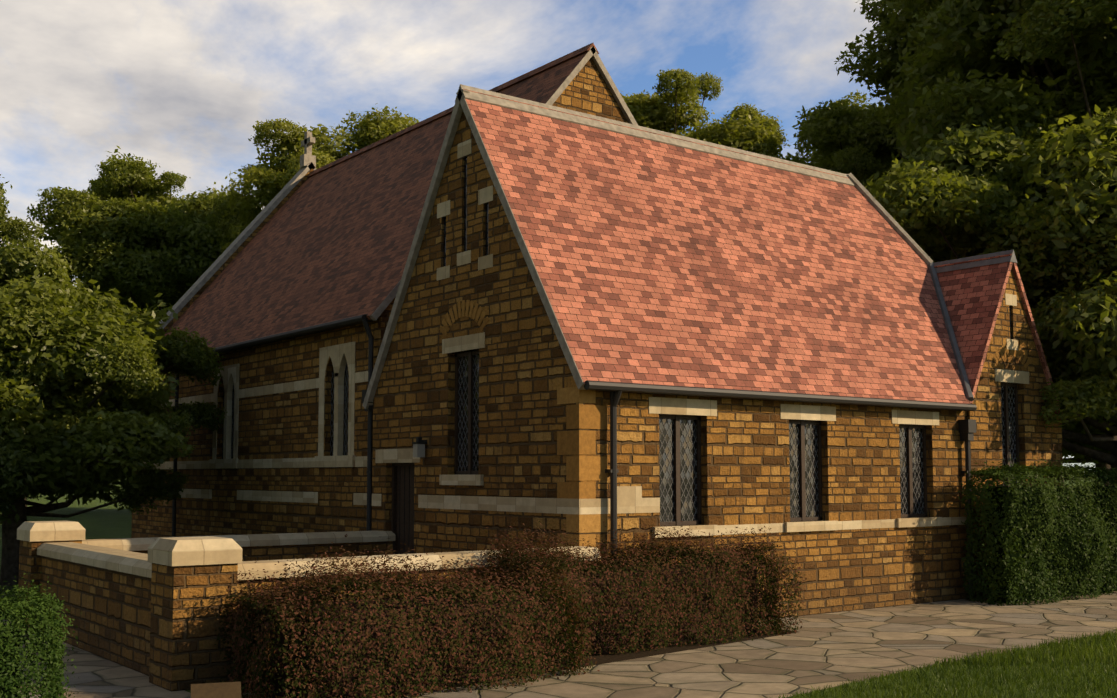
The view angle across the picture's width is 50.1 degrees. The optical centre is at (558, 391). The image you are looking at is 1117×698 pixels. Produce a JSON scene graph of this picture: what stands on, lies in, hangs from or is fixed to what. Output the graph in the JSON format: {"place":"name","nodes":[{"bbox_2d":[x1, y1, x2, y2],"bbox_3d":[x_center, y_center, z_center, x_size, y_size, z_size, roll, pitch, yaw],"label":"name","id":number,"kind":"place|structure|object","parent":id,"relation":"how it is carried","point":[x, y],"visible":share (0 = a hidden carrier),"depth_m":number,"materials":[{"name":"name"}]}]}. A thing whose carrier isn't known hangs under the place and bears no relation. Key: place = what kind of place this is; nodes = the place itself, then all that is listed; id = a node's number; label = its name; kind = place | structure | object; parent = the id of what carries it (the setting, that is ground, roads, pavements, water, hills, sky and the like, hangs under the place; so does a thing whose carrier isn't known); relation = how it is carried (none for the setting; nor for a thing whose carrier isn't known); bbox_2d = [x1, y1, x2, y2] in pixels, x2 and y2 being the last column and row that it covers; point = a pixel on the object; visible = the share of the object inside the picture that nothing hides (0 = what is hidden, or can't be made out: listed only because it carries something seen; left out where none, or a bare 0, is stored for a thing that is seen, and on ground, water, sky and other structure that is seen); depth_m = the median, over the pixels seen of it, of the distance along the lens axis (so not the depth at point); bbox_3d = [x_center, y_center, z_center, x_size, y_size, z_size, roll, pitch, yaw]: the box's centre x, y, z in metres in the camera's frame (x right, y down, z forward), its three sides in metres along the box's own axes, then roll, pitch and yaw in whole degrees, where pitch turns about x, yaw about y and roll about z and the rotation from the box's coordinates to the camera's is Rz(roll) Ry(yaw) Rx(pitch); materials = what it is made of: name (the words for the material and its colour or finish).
{"place":"outdoors","nodes":[
{"label":"outdoors","id":0,"kind":"place"},
{"bbox_2d":[3,619,268,697],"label":"flagstone path","id":1,"kind":"structure","parent":0,"point":[99,677],"depth_m":10.92,"materials":[{"name":"grey stone"}]},
{"bbox_2d":[138,323,366,537],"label":"wall","id":2,"kind":"structure","parent":0,"point":[278,425],"depth_m":20.88,"materials":[{"name":"brown brick"}]},
{"bbox_2d":[214,363,239,393],"bbox_3d":[-6.282,-0.240,22.764,0.100,0.510,1.240,3,-5,-37],"label":"window surround","id":3,"kind":"object","parent":2,"relation":"attached to","point":[230,373],"visible":0.69,"depth_m":22.65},
{"bbox_2d":[319,341,355,378],"bbox_3d":[-3.502,-0.496,19.109,0.100,0.510,1.240,3,-5,-37],"label":"window surround","id":4,"kind":"object","parent":2,"relation":"attached to","point":[335,354],"visible":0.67,"depth_m":19.04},
{"bbox_2d":[165,51,587,349],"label":"roof","id":5,"kind":"structure","parent":2,"relation":"on","point":[333,243],"depth_m":23.02,"materials":[{"name":"red tile"}]},
{"bbox_2d":[372,111,609,563],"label":"gable wall","id":6,"kind":"structure","parent":0,"point":[525,373],"depth_m":15.64,"materials":[{"name":"brown brick"}]},
{"bbox_2d":[412,437,426,456],"bbox_3d":[-1.913,0.761,16.517,0.170,0.280,0.140,3,-5,-37],"label":"wall lantern","id":7,"kind":"object","parent":6,"relation":"attached to","point":[419,447],"visible":1,"depth_m":16.47,"materials":[{"name":"white glass"}]},
{"bbox_2d":[557,387,607,566],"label":"corner quoins","id":8,"kind":"object","parent":6,"relation":"attached to","point":[581,442],"visible":0.48,"depth_m":13.92,"materials":[{"name":"beige stone"}]},
{"bbox_2d":[439,300,1029,368],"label":"chapel relieving arches","id":9,"kind":"structure","parent":6,"relation":"in","point":[486,321],"depth_m":16.15,"materials":[{"name":"brown brick"}]},
{"bbox_2d":[241,627,797,697],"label":"soil bed","id":10,"kind":"object","parent":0,"point":[605,657],"visible":0.25,"depth_m":12.56,"materials":[{"name":"soil"}]},
{"bbox_2d":[0,0,1094,469],"label":"sky","id":11,"kind":"structure","parent":0,"point":[180,86],"materials":[{"name":"blue"}]},
{"bbox_2d":[145,139,966,537],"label":"stone bands","id":12,"kind":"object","parent":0,"point":[629,499],"depth_m":16.56,"materials":[{"name":"beige stone"}]},
{"bbox_2d":[0,478,1116,697],"bbox_3d":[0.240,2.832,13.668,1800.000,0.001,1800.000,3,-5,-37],"label":"lawn","id":13,"kind":"structure","parent":0,"point":[109,522],"depth_m":38.70,"materials":[{"name":"green plant"}]},
{"bbox_2d":[0,174,44,288],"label":"tree","id":14,"kind":"object","parent":13,"relation":"on","point":[12,229],"visible":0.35,"depth_m":41.84,"materials":[{"name":"green plant"}]},
{"bbox_2d":[0,387,74,526],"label":"tree","id":15,"kind":"object","parent":13,"relation":"on","point":[7,498],"visible":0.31,"depth_m":18.26,"materials":[{"name":"green plant"}]},
{"bbox_2d":[0,572,81,697],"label":"box hedge","id":16,"kind":"object","parent":13,"relation":"on","point":[37,605],"depth_m":8.61,"materials":[{"name":"green plant"}]},
{"bbox_2d":[0,235,227,585],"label":"tree","id":17,"kind":"object","parent":13,"relation":"on","point":[90,369],"visible":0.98,"depth_m":19.45,"materials":[{"name":"green plant"}]},
{"bbox_2d":[27,145,263,320],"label":"tree","id":18,"kind":"object","parent":13,"relation":"on","point":[128,228],"visible":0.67,"depth_m":47.83,"materials":[{"name":"green plant"}]},
{"bbox_2d":[191,682,240,697],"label":"stone block","id":19,"kind":"structure","parent":13,"relation":"on","point":[221,690],"depth_m":8.40,"materials":[{"name":"beige stone"}]},
{"bbox_2d":[18,540,598,691],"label":"stone terrace wall","id":20,"kind":"structure","parent":13,"relation":"on","point":[161,625],"depth_m":11.42,"materials":[{"name":"brown brick"}]},
{"bbox_2d":[17,521,600,579],"bbox_3d":[-3.030,1.745,14.101,5.020,0.380,5.520,3,-5,-37],"label":"terrace wall coping and caps","id":21,"kind":"object","parent":20,"relation":"on","point":[119,555],"visible":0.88,"depth_m":12.35,"materials":[{"name":"beige stone"}]},
{"bbox_2d":[206,103,418,255],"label":"tree","id":22,"kind":"object","parent":13,"relation":"on","point":[275,177],"visible":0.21,"depth_m":45.87,"materials":[{"name":"green plant"}]},
{"bbox_2d":[131,58,628,537],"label":"chapel nave gable walls","id":23,"kind":"structure","parent":13,"relation":"on","point":[587,90],"depth_m":20.76,"materials":[{"name":"brown stone"}]},
{"bbox_2d":[214,524,601,697],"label":"barberry bush","id":24,"kind":"object","parent":13,"relation":"on","point":[401,583],"depth_m":10.40,"materials":[{"name":"brown plant"}]},
{"bbox_2d":[471,515,806,658],"bbox_3d":[0.928,2.131,13.500,4.294,1.495,1.898,3,-5,-37],"label":"barberry bush","id":25,"kind":"object","parent":13,"relation":"on","point":[717,556],"depth_m":13.28,"materials":[{"name":"brown plant"}]},
{"bbox_2d":[620,68,790,155],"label":"sunlit tree","id":26,"kind":"object","parent":13,"relation":"on","point":[745,127],"visible":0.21,"depth_m":45.31,"materials":[{"name":"green plant"}]},
{"bbox_2d":[376,628,1116,697],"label":"ground grass","id":27,"kind":"structure","parent":13,"relation":"on","point":[1098,652],"depth_m":11.02,"materials":[{"name":"green plant"}]},
{"bbox_2d":[782,63,883,168],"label":"tree","id":28,"kind":"object","parent":13,"relation":"on","point":[815,150],"depth_m":54.27,"materials":[{"name":"green plant"}]},
{"bbox_2d":[763,71,931,188],"bbox_3d":[12.212,-3.008,42.137,12.918,16.256,12.100,-2,-5,30],"label":"tree","id":29,"kind":"object","parent":13,"relation":"on","point":[820,128],"depth_m":39.85,"materials":[{"name":"green plant"}]},
{"bbox_2d":[830,0,1020,208],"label":"tall tree","id":30,"kind":"object","parent":13,"relation":"on","point":[895,27],"visible":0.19,"depth_m":35.36,"materials":[{"name":"green plant"}]},
{"bbox_2d":[865,104,1116,484],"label":"tree","id":31,"kind":"object","parent":13,"relation":"on","point":[921,198],"visible":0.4,"depth_m":22.36,"materials":[{"name":"green plant"}]},
{"bbox_2d":[880,0,1116,171],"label":"tree","id":32,"kind":"object","parent":13,"relation":"on","point":[1063,53],"visible":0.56,"depth_m":26.86,"materials":[{"name":"green plant"}]},
{"bbox_2d":[936,146,1116,485],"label":"tree","id":33,"kind":"object","parent":13,"relation":"on","point":[1078,314],"visible":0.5,"depth_m":20.59,"materials":[{"name":"green plant"}]},
{"bbox_2d":[957,455,1116,605],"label":"clipped hedge","id":34,"kind":"object","parent":13,"relation":"on","point":[1021,472],"depth_m":17.83,"materials":[{"name":"green plant"}]},
{"bbox_2d":[1062,416,1110,485],"bbox_3d":[17.666,0.031,40.890,15.379,10.008,14.661,3,-5,-37],"label":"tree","id":35,"kind":"object","parent":13,"relation":"on","point":[1078,428],"visible":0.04,"depth_m":36.33,"materials":[{"name":"green plant"}]},
{"bbox_2d":[1075,418,1105,448],"bbox_3d":[17.417,-0.496,31.772,12.517,9.784,12.297,3,-5,-37],"label":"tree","id":36,"kind":"object","parent":13,"relation":"on","point":[1096,431],"depth_m":34.85,"materials":[{"name":"green plant"}]},
{"bbox_2d":[404,591,1116,697],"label":"flagstone path","id":37,"kind":"structure","parent":0,"point":[822,650],"depth_m":12.65,"materials":[{"name":"beige stone"}]},
{"bbox_2d":[609,391,1062,619],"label":"chapel wall","id":38,"kind":"structure","parent":0,"point":[745,472],"depth_m":16.47,"materials":[{"name":"brown brick"}]},
{"bbox_2d":[172,314,976,598],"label":"gutters and downpipes","id":39,"kind":"object","parent":38,"relation":"attached to","point":[967,429],"visible":0.69,"depth_m":17.03,"materials":[{"name":"black metal"}]},
{"bbox_2d":[222,157,1015,521],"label":"windows","id":40,"kind":"structure","parent":38,"relation":"in","point":[792,461],"depth_m":16.14,"materials":[{"name":"black glass"}]},
{"bbox_2d":[222,355,1016,521],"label":"chapel lead cames","id":41,"kind":"object","parent":40,"relation":"on","point":[690,451],"visible":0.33,"depth_m":16.20,"materials":[{"name":"grey metal"}]},
{"bbox_2d":[391,350,1019,554],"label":"window frames","id":42,"kind":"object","parent":38,"relation":"in","point":[402,521],"depth_m":16.52,"materials":[{"name":"black metal"}]},
{"bbox_2d":[464,89,1059,413],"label":"roof","id":43,"kind":"structure","parent":38,"relation":"on","point":[656,263],"depth_m":16.77,"materials":[{"name":"red tile"}]},
{"bbox_2d":[159,43,932,408],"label":"chapel ridges and copings","id":44,"kind":"object","parent":43,"relation":"on","point":[397,293],"visible":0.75,"depth_m":17.98,"materials":[{"name":"beige stone"}]},
{"bbox_2d":[966,268,1056,597],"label":"gable wall","id":45,"kind":"structure","parent":0,"point":[1037,438],"depth_m":19.24,"materials":[{"name":"brown brick"}]},
{"bbox_2d":[934,254,1058,405],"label":"roof verge trim","id":46,"kind":"structure","parent":45,"relation":"on","point":[973,297],"depth_m":19.29,"materials":[{"name":"grey stone"}]},
{"bbox_2d":[928,249,1016,400],"bbox_3d":[6.364,-1.035,19.423,1.429,2.516,1.670,3,-5,-37],"label":"chapel lead flashing","id":47,"kind":"object","parent":46,"relation":"on","point":[953,341],"visible":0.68,"depth_m":19.55,"materials":[{"name":"grey metal"}]},
{"bbox_2d":[995,293,1028,383],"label":"stone blocks","id":48,"kind":"structure","parent":45,"relation":"attached to","point":[1010,376],"depth_m":19.19,"materials":[{"name":"beige stone"}]}
]}

